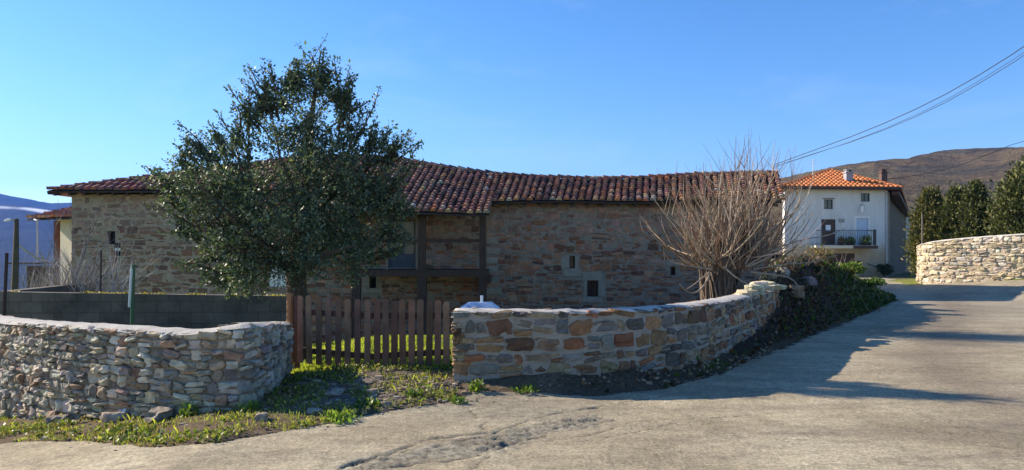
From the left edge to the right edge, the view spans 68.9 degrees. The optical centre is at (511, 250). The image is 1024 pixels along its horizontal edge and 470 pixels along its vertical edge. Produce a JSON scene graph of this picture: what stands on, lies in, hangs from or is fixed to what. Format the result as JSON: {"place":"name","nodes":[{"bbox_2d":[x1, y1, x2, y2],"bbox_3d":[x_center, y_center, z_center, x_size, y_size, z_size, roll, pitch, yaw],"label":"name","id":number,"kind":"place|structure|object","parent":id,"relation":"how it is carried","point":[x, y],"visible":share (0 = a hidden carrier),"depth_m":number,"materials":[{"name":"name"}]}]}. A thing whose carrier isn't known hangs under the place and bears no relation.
{"place":"outdoors","nodes":[
{"label":"outdoors","id":0,"kind":"place"},
{"bbox_2d":[0,204,55,290],"bbox_3d":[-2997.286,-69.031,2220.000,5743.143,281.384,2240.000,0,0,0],"label":"mountain","id":1,"kind":"structure","parent":0,"point":[27,234],"depth_m":1829.47,"materials":[{"name":"blue"}]},
{"bbox_2d":[0,194,71,209],"bbox_3d":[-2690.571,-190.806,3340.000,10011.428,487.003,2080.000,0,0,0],"label":"mountain","id":2,"kind":"structure","parent":0,"point":[10,200],"depth_m":3470.31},
{"bbox_2d":[289,334,452,374],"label":"grass","id":3,"kind":"structure","parent":0,"point":[305,366],"depth_m":11.22,"materials":[{"name":"green plant"}]},
{"bbox_2d":[0,277,1023,469],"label":"road","id":4,"kind":"structure","parent":0,"point":[925,377],"depth_m":6.96,"materials":[{"name":"concrete"}]},
{"bbox_2d":[450,394,469,403],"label":"weed clump","id":5,"kind":"object","parent":4,"relation":"on","point":[459,400],"visible":0.98,"depth_m":7.77,"materials":[{"name":"green plant"}]},
{"bbox_2d":[0,255,1023,447],"bbox_3d":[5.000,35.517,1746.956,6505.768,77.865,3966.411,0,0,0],"label":"ground","id":6,"kind":"structure","parent":0,"point":[573,385],"depth_m":8.51,"materials":[{"name":"soil"}]},
{"bbox_2d":[2,253,8,315],"bbox_3d":[-9.056,1.424,13.300,0.180,2.755,0.053,0,0,0],"label":"fence post","id":7,"kind":"object","parent":6,"relation":"on","point":[5,284],"visible":0.39,"depth_m":13.28,"materials":[{"name":"grey metal"}]},
{"bbox_2d":[4,218,18,289],"bbox_3d":[-12.377,0.728,18.451,0.201,3.043,0.306,0,0,36],"label":"street lamp","id":8,"kind":"object","parent":6,"relation":"on","point":[15,272],"visible":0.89,"depth_m":18.45,"materials":[{"name":"metal"}]},
{"bbox_2d":[19,244,47,260],"bbox_3d":[-14.993,0.106,23.499,0.042,0.646,11.384,0,0,-29],"label":"overhead cable","id":9,"kind":"object","parent":8,"relation":"attached to","point":[24,249],"visible":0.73,"depth_m":21.41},
{"bbox_2d":[0,250,74,288],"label":"bare shrub","id":10,"kind":"object","parent":6,"relation":"on","point":[41,284],"visible":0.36,"depth_m":18.89,"materials":[{"name":"brown plant"}]},
{"bbox_2d":[8,206,71,287],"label":"house annexe","id":11,"kind":"structure","parent":6,"relation":"on","point":[61,234],"depth_m":29.14,"materials":[{"name":"beige paint"}]},
{"bbox_2d":[44,414,69,424],"bbox_3d":[-5.103,1.912,8.399,0.277,0.122,0.220,0,0,-20],"label":"loose stone","id":12,"kind":"object","parent":6,"relation":"on","point":[53,417],"visible":0.59,"depth_m":8.33,"materials":[{"name":"grey stone"}]},
{"bbox_2d":[21,200,159,292],"bbox_3d":[-9.284,0.045,16.860,3.251,2.519,2.114,0,0,0],"label":"bare shrub","id":13,"kind":"object","parent":6,"relation":"on","point":[89,278],"visible":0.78,"depth_m":16.77,"materials":[{"name":"brown plant"}]},
{"bbox_2d":[99,250,101,292],"bbox_3d":[-8.552,1.500,15.500,0.094,3.001,0.038,0,0,0],"label":"fence post","id":14,"kind":"object","parent":6,"relation":"on","point":[100,290],"visible":0.35,"depth_m":15.48,"materials":[{"name":"brown paint"}]},
{"bbox_2d":[99,411,129,422],"bbox_3d":[-4.252,1.793,8.002,0.280,0.134,0.232,0,0,-41],"label":"loose stone","id":15,"kind":"object","parent":6,"relation":"on","point":[106,417],"visible":0.62,"depth_m":7.92,"materials":[{"name":"grey stone"}]},
{"bbox_2d":[128,265,134,324],"bbox_3d":[-6.820,1.369,13.386,0.110,2.219,0.090,0,0,0],"label":"fence post","id":16,"kind":"object","parent":6,"relation":"on","point":[131,299],"visible":0.67,"depth_m":13.37,"materials":[{"name":"metal"}]},
{"bbox_2d":[0,284,285,328],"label":"block wall","id":17,"kind":"structure","parent":6,"relation":"on","point":[159,309],"depth_m":14.13,"materials":[{"name":"concrete"}]},
{"bbox_2d":[0,314,293,419],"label":"stone wall","id":18,"kind":"structure","parent":6,"relation":"on","point":[74,370],"depth_m":8.15,"materials":[{"name":"grey stone"}]},
{"bbox_2d":[144,406,174,423],"bbox_3d":[-3.642,1.711,7.698,0.230,0.174,0.336,0,0,16],"label":"loose stone","id":19,"kind":"object","parent":6,"relation":"on","point":[158,413],"visible":0.73,"depth_m":7.62,"materials":[{"name":"grey stone"}]},
{"bbox_2d":[46,156,300,294],"bbox_3d":[-11.370,0.975,31.817,9.640,9.650,11.967,0,0,0],"label":"stone farmhouse","id":20,"kind":"object","parent":6,"relation":"on","point":[123,198],"visible":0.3,"depth_m":26.35,"materials":[{"name":"brown stone"}]},
{"bbox_2d":[110,231,115,243],"bbox_3d":[-14.144,-0.442,26.588,0.282,0.471,0.075,0,0,0],"label":"window","id":21,"kind":"structure","parent":20,"relation":"in","point":[112,235],"depth_m":26.59,"materials":[{"name":"black glass"}]},
{"bbox_2d":[115,243,120,255],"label":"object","id":22,"kind":"structure","parent":20,"relation":"in","point":[117,244],"depth_m":26.45,"materials":[{"name":"metal"}]},
{"bbox_2d":[177,402,199,417],"bbox_3d":[-3.305,1.638,7.653,0.235,0.197,0.258,0,0,-43],"label":"weed clump","id":23,"kind":"object","parent":6,"relation":"on","point":[182,410],"visible":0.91,"depth_m":7.64,"materials":[{"name":"green plant"}]},
{"bbox_2d":[0,362,452,446],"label":"grass","id":24,"kind":"structure","parent":6,"relation":"on","point":[249,413],"depth_m":7.52,"materials":[{"name":"green plant"}]},
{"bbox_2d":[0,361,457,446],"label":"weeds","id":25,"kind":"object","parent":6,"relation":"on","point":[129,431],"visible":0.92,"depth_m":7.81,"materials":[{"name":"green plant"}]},
{"bbox_2d":[237,400,259,413],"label":"weed clump","id":26,"kind":"object","parent":6,"relation":"on","point":[244,406],"visible":0.88,"depth_m":7.47,"materials":[{"name":"green plant"}]},
{"bbox_2d":[253,412,267,420],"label":"loose stone","id":27,"kind":"object","parent":6,"relation":"on","point":[259,416],"visible":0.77,"depth_m":6.96,"materials":[{"name":"grey stone"}]},
{"bbox_2d":[131,33,427,360],"bbox_3d":[-3.455,-0.723,11.228,3.580,5.046,2.967,0,0,-38],"label":"holly tree","id":28,"kind":"object","parent":6,"relation":"on","point":[306,219],"visible":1,"depth_m":11.11,"materials":[{"name":"green plant"}]},
{"bbox_2d":[286,292,293,364],"bbox_3d":[-3.031,1.187,10.200,0.098,1.226,0.099,0,0,0],"label":"gate post","id":29,"kind":"object","parent":6,"relation":"on","point":[289,306],"visible":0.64,"depth_m":10.16,"materials":[{"name":"brown wood"}]},
{"bbox_2d":[294,295,299,369],"bbox_3d":[-2.930,1.185,10.185,0.065,1.130,0.070,0,0,0],"label":"gate post","id":30,"kind":"object","parent":6,"relation":"on","point":[296,364],"visible":0.5,"depth_m":10.15,"materials":[{"name":"brown wood"}]},
{"bbox_2d":[307,407,322,414],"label":"loose stone","id":31,"kind":"object","parent":6,"relation":"on","point":[315,410],"visible":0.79,"depth_m":7.26,"materials":[{"name":"grey stone"}]},
{"bbox_2d":[324,388,345,395],"bbox_3d":[-1.926,1.556,8.154,0.189,0.068,0.353,0,0,0],"label":"loose stone","id":32,"kind":"object","parent":6,"relation":"on","point":[334,393],"visible":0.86,"depth_m":8.04,"materials":[{"name":"grey stone"}]},
{"bbox_2d":[320,406,361,423],"bbox_3d":[-1.621,1.556,6.999,0.430,0.151,0.388,0,0,-41],"label":"weed clump","id":33,"kind":"object","parent":6,"relation":"on","point":[336,418],"visible":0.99,"depth_m":6.97,"materials":[{"name":"green plant"}]},
{"bbox_2d":[352,396,381,408],"bbox_3d":[-1.456,1.557,7.583,0.326,0.149,0.366,0,0,0],"label":"weed clump","id":34,"kind":"object","parent":6,"relation":"on","point":[376,402],"visible":0.77,"depth_m":7.55,"materials":[{"name":"green plant"}]},
{"bbox_2d":[360,388,382,394],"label":"loose stone","id":35,"kind":"object","parent":6,"relation":"on","point":[376,390],"visible":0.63,"depth_m":8.14,"materials":[{"name":"grey stone"}]},
{"bbox_2d":[297,296,450,368],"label":"picket gate","id":36,"kind":"structure","parent":6,"relation":"on","point":[385,316],"depth_m":9.59,"materials":[{"name":"brown wood"}]},
{"bbox_2d":[379,401,391,407],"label":"loose stone","id":37,"kind":"object","parent":6,"relation":"on","point":[382,403],"visible":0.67,"depth_m":7.54,"materials":[{"name":"grey stone"}]},
{"bbox_2d":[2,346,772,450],"bbox_3d":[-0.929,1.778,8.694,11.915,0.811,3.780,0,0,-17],"label":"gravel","id":38,"kind":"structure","parent":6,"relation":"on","point":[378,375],"depth_m":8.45,"materials":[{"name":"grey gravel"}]},
{"bbox_2d":[406,387,423,398],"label":"weed clump","id":39,"kind":"object","parent":6,"relation":"on","point":[409,391],"visible":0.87,"depth_m":8.02,"materials":[{"name":"green plant"}]},
{"bbox_2d":[467,378,486,392],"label":"weed clump","id":40,"kind":"object","parent":6,"relation":"on","point":[475,386],"visible":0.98,"depth_m":8.27,"materials":[{"name":"green plant"}]},
{"bbox_2d":[460,295,499,308],"bbox_3d":[-0.411,1.085,9.405,0.519,1.030,0.390,0,0,0],"label":"well cover","id":41,"kind":"object","parent":6,"relation":"on","point":[481,304],"visible":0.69,"depth_m":9.30,"materials":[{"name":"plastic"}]},
{"bbox_2d":[260,153,784,343],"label":"stone barn","id":42,"kind":"structure","parent":6,"relation":"on","point":[507,240],"depth_m":26.40,"materials":[{"name":"brown stone"}]},
{"bbox_2d":[371,277,375,287],"bbox_3d":[-4.922,1.094,26.638,0.226,0.490,0.075,0,0,0],"label":"window","id":43,"kind":"structure","parent":42,"relation":"in","point":[373,282],"depth_m":26.66,"materials":[{"name":"black glass"}]},
{"bbox_2d":[388,219,414,267],"bbox_3d":[-3.903,-0.236,26.550,0.981,1.716,0.100,0,0,0],"label":"door","id":44,"kind":"structure","parent":42,"relation":"in","point":[407,260],"depth_m":26.52,"materials":[{"name":"grey paint"}]},
{"bbox_2d":[570,256,573,267],"bbox_3d":[2.131,0.424,26.638,0.189,0.434,0.075,0,0,0],"label":"window","id":45,"kind":"structure","parent":42,"relation":"in","point":[571,257],"depth_m":26.66,"materials":[{"name":"black glass"}]},
{"bbox_2d":[587,281,597,295],"bbox_3d":[2.857,1.358,26.638,0.396,0.566,0.075,0,0,0],"label":"window","id":46,"kind":"structure","parent":42,"relation":"in","point":[592,286],"depth_m":26.66,"materials":[{"name":"black glass"}]},
{"bbox_2d":[670,266,674,274],"bbox_3d":[5.695,0.726,26.638,0.189,0.321,0.075,0,0,0],"label":"window","id":47,"kind":"structure","parent":42,"relation":"in","point":[672,269],"depth_m":26.60,"materials":[{"name":"black glass"}]},
{"bbox_2d":[774,53,1022,167],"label":"overhead cable","id":48,"kind":"object","parent":42,"relation":"attached to","point":[920,112],"visible":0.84,"depth_m":23.91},
{"bbox_2d":[775,46,1023,164],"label":"overhead cable","id":49,"kind":"object","parent":42,"relation":"attached to","point":[912,110],"visible":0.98,"depth_m":23.08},
{"bbox_2d":[776,55,1023,165],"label":"overhead cable","id":50,"kind":"object","parent":42,"relation":"attached to","point":[913,117],"visible":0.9,"depth_m":23.16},
{"bbox_2d":[510,383,540,393],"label":"weed clump","id":51,"kind":"object","parent":6,"relation":"on","point":[530,388],"visible":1,"depth_m":8.22,"materials":[{"name":"green plant"}]},
{"bbox_2d":[451,290,780,382],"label":"stone wall","id":52,"kind":"structure","parent":6,"relation":"on","point":[490,343],"depth_m":8.80,"materials":[{"name":"grey stone"}]},
{"bbox_2d":[735,292,751,297],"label":"loose stone","id":53,"kind":"object","parent":52,"relation":"on","point":[747,293],"visible":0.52,"depth_m":12.51,"materials":[{"name":"beige stone"}]},
{"bbox_2d":[736,289,759,296],"bbox_3d":[4.027,0.734,12.760,0.298,0.136,0.356,0,0,-14],"label":"loose stone","id":54,"kind":"object","parent":52,"relation":"on","point":[755,293],"visible":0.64,"depth_m":12.64,"materials":[{"name":"beige stone"}]},
{"bbox_2d":[744,284,761,290],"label":"loose stone","id":55,"kind":"object","parent":52,"relation":"on","point":[754,287],"visible":0.71,"depth_m":13.12,"materials":[{"name":"beige stone"}]},
{"bbox_2d":[749,280,769,287],"bbox_3d":[4.476,0.628,13.503,0.337,0.155,0.243,0,0,0],"label":"loose stone","id":56,"kind":"object","parent":52,"relation":"on","point":[765,284],"visible":0.56,"depth_m":13.42,"materials":[{"name":"beige stone"}]},
{"bbox_2d":[758,286,765,294],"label":"loose stone","id":57,"kind":"object","parent":52,"relation":"on","point":[762,291],"visible":0.39,"depth_m":13.15,"materials":[{"name":"grey stone"}]},
{"bbox_2d":[765,285,774,290],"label":"loose stone","id":58,"kind":"object","parent":52,"relation":"on","point":[770,288],"visible":0.38,"depth_m":13.58,"materials":[{"name":"beige stone"}]},
{"bbox_2d":[774,284,786,289],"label":"loose stone","id":59,"kind":"object","parent":52,"relation":"on","point":[779,287],"visible":0.45,"depth_m":14.20,"materials":[{"name":"beige stone"}]},
{"bbox_2d":[628,129,846,299],"bbox_3d":[4.462,-0.380,15.357,4.128,4.484,3.667,0,0,0],"label":"pollarded tree","id":60,"kind":"object","parent":6,"relation":"on","point":[722,260],"visible":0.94,"depth_m":15.12,"materials":[{"name":"brown plant"}]},
{"bbox_2d":[580,253,895,392],"bbox_3d":[7.019,0.854,17.575,3.372,1.580,22.193,0,0,27],"label":"ivy","id":61,"kind":"object","parent":6,"relation":"on","point":[808,324],"visible":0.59,"depth_m":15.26,"materials":[{"name":"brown plant"}]},
{"bbox_2d":[764,270,776,280],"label":"loose stone","id":62,"kind":"object","parent":6,"relation":"on","point":[769,276],"visible":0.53,"depth_m":15.33,"materials":[{"name":"grey stone"}]},
{"bbox_2d":[775,266,789,275],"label":"loose stone","id":63,"kind":"object","parent":6,"relation":"on","point":[784,270],"visible":0.58,"depth_m":15.79,"materials":[{"name":"grey stone"}]},
{"bbox_2d":[787,284,804,297],"bbox_3d":[5.905,0.857,15.592,0.391,0.295,0.374,0,0,22],"label":"loose stone","id":64,"kind":"object","parent":6,"relation":"on","point":[797,291],"visible":0.69,"depth_m":15.46,"materials":[{"name":"grey stone"}]},
{"bbox_2d":[800,276,816,285],"bbox_3d":[6.544,0.691,16.607,0.408,0.222,0.354,0,0,-44],"label":"loose stone","id":65,"kind":"object","parent":6,"relation":"on","point":[810,281],"visible":0.66,"depth_m":16.48,"materials":[{"name":"grey stone"}]},
{"bbox_2d":[812,265,822,274],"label":"bush","id":66,"kind":"object","parent":6,"relation":"on","point":[817,268],"visible":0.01,"depth_m":17.64,"materials":[{"name":"green plant"}]},
{"bbox_2d":[737,238,902,314],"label":"dry stalks","id":67,"kind":"object","parent":6,"relation":"on","point":[821,271],"visible":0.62,"depth_m":17.88,"materials":[{"name":"brown plant"}]},
{"bbox_2d":[804,244,835,263],"bbox_3d":[8.149,0.170,19.638,0.845,0.662,0.698,0,0,0],"label":"bush","id":68,"kind":"object","parent":6,"relation":"on","point":[828,254],"visible":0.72,"depth_m":19.57,"materials":[{"name":"beige plant"}]},
{"bbox_2d":[782,163,911,276],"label":"white house","id":69,"kind":"structure","parent":6,"relation":"on","point":[857,206],"depth_m":55.00,"materials":[{"name":"paint"}]},
{"bbox_2d":[824,200,831,208],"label":"window","id":70,"kind":"structure","parent":69,"relation":"in","point":[827,203],"depth_m":55.16,"materials":[{"name":"grey glass"}]},
{"bbox_2d":[821,219,834,244],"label":"door","id":71,"kind":"structure","parent":69,"relation":"in","point":[829,224],"depth_m":55.08,"materials":[{"name":"brown paint"}]},
{"bbox_2d":[837,236,845,244],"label":"planter","id":72,"kind":"object","parent":69,"relation":"on","point":[840,240],"visible":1,"depth_m":54.06,"materials":[{"name":"green plant"}]},
{"bbox_2d":[831,253,853,263],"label":"garage door","id":73,"kind":"structure","parent":69,"relation":"in","point":[849,256],"depth_m":55.12,"materials":[{"name":"brown paint"}]},
{"bbox_2d":[845,236,855,244],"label":"planter","id":74,"kind":"object","parent":69,"relation":"on","point":[852,239],"visible":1,"depth_m":54.06,"materials":[{"name":"green plant"}]},
{"bbox_2d":[858,235,871,244],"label":"planter","id":75,"kind":"object","parent":69,"relation":"on","point":[868,237],"visible":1,"depth_m":54.06,"materials":[{"name":"green plant"}]},
{"bbox_2d":[861,193,868,201],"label":"window","id":76,"kind":"structure","parent":69,"relation":"in","point":[864,196],"depth_m":55.16,"materials":[{"name":"grey glass"}]},
{"bbox_2d":[892,141,1023,178],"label":"overhead cable","id":77,"kind":"object","parent":69,"relation":"attached to","point":[958,165],"visible":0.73,"depth_m":59.99,"materials":[{"name":"black rubber"}]},
{"bbox_2d":[833,261,867,277],"bbox_3d":[9.305,0.544,20.778,0.985,0.507,0.916,0,0,0],"label":"bush","id":78,"kind":"object","parent":6,"relation":"on","point":[857,267],"visible":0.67,"depth_m":20.56,"materials":[{"name":"green plant"}]},
{"bbox_2d":[813,260,894,321],"bbox_3d":[9.594,0.903,22.202,3.026,1.415,11.956,0,0,29],"label":"bush","id":79,"kind":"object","parent":6,"relation":"on","point":[851,294],"depth_m":18.89,"materials":[{"name":"green plant"}]},
{"bbox_2d":[861,276,886,289],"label":"bush","id":80,"kind":"object","parent":6,"relation":"on","point":[873,281],"visible":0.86,"depth_m":22.16,"materials":[{"name":"green plant"}]},
{"bbox_2d":[876,263,894,276],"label":"bush","id":81,"kind":"object","parent":6,"relation":"on","point":[885,270],"visible":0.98,"depth_m":54.10,"materials":[{"name":"green plant"}]},
{"bbox_2d":[900,184,944,276],"bbox_3d":[21.781,-0.703,38.954,2.528,5.559,2.756,0,0,0],"label":"conifer tree","id":82,"kind":"object","parent":6,"relation":"on","point":[928,202],"visible":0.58,"depth_m":38.75,"materials":[{"name":"green plant"}]},
{"bbox_2d":[927,180,965,240],"bbox_3d":[22.535,-0.855,37.973,2.401,5.515,2.574,0,0,40],"label":"conifer tree","id":83,"kind":"object","parent":6,"relation":"on","point":[948,207],"visible":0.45,"depth_m":37.73,"materials":[{"name":"green plant"}]},
{"bbox_2d":[916,233,1023,284],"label":"stone wall","id":84,"kind":"structure","parent":6,"relation":"on","point":[980,259],"depth_m":29.61,"materials":[{"name":"beige stone"}]},
{"bbox_2d":[921,214,922,243],"bbox_3d":[18.401,-0.314,33.500,0.060,2.627,0.053,0,0,0],"label":"stake","id":85,"kind":"object","parent":84,"relation":"on","point":[921,228],"visible":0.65,"depth_m":33.49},
{"bbox_2d":[949,178,995,238],"bbox_3d":[22.998,-0.974,36.954,2.515,5.231,2.616,0,0,0],"label":"conifer tree","id":86,"kind":"object","parent":6,"relation":"on","point":[970,213],"visible":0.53,"depth_m":36.62,"materials":[{"name":"green plant"}]},
{"bbox_2d":[977,153,1023,235],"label":"conifer tree","id":87,"kind":"object","parent":6,"relation":"on","point":[1007,216],"visible":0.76,"depth_m":33.79,"materials":[{"name":"green plant"}]},
{"bbox_2d":[0,0,1023,202],"label":"sky","id":88,"kind":"structure","parent":0,"point":[91,90],"materials":[{"name":"blue"}]},
{"bbox_2d":[768,147,1023,254],"bbox_3d":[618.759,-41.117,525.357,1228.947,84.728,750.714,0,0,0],"label":"hillside","id":89,"kind":"structure","parent":0,"point":[994,165],"depth_m":443.72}
]}

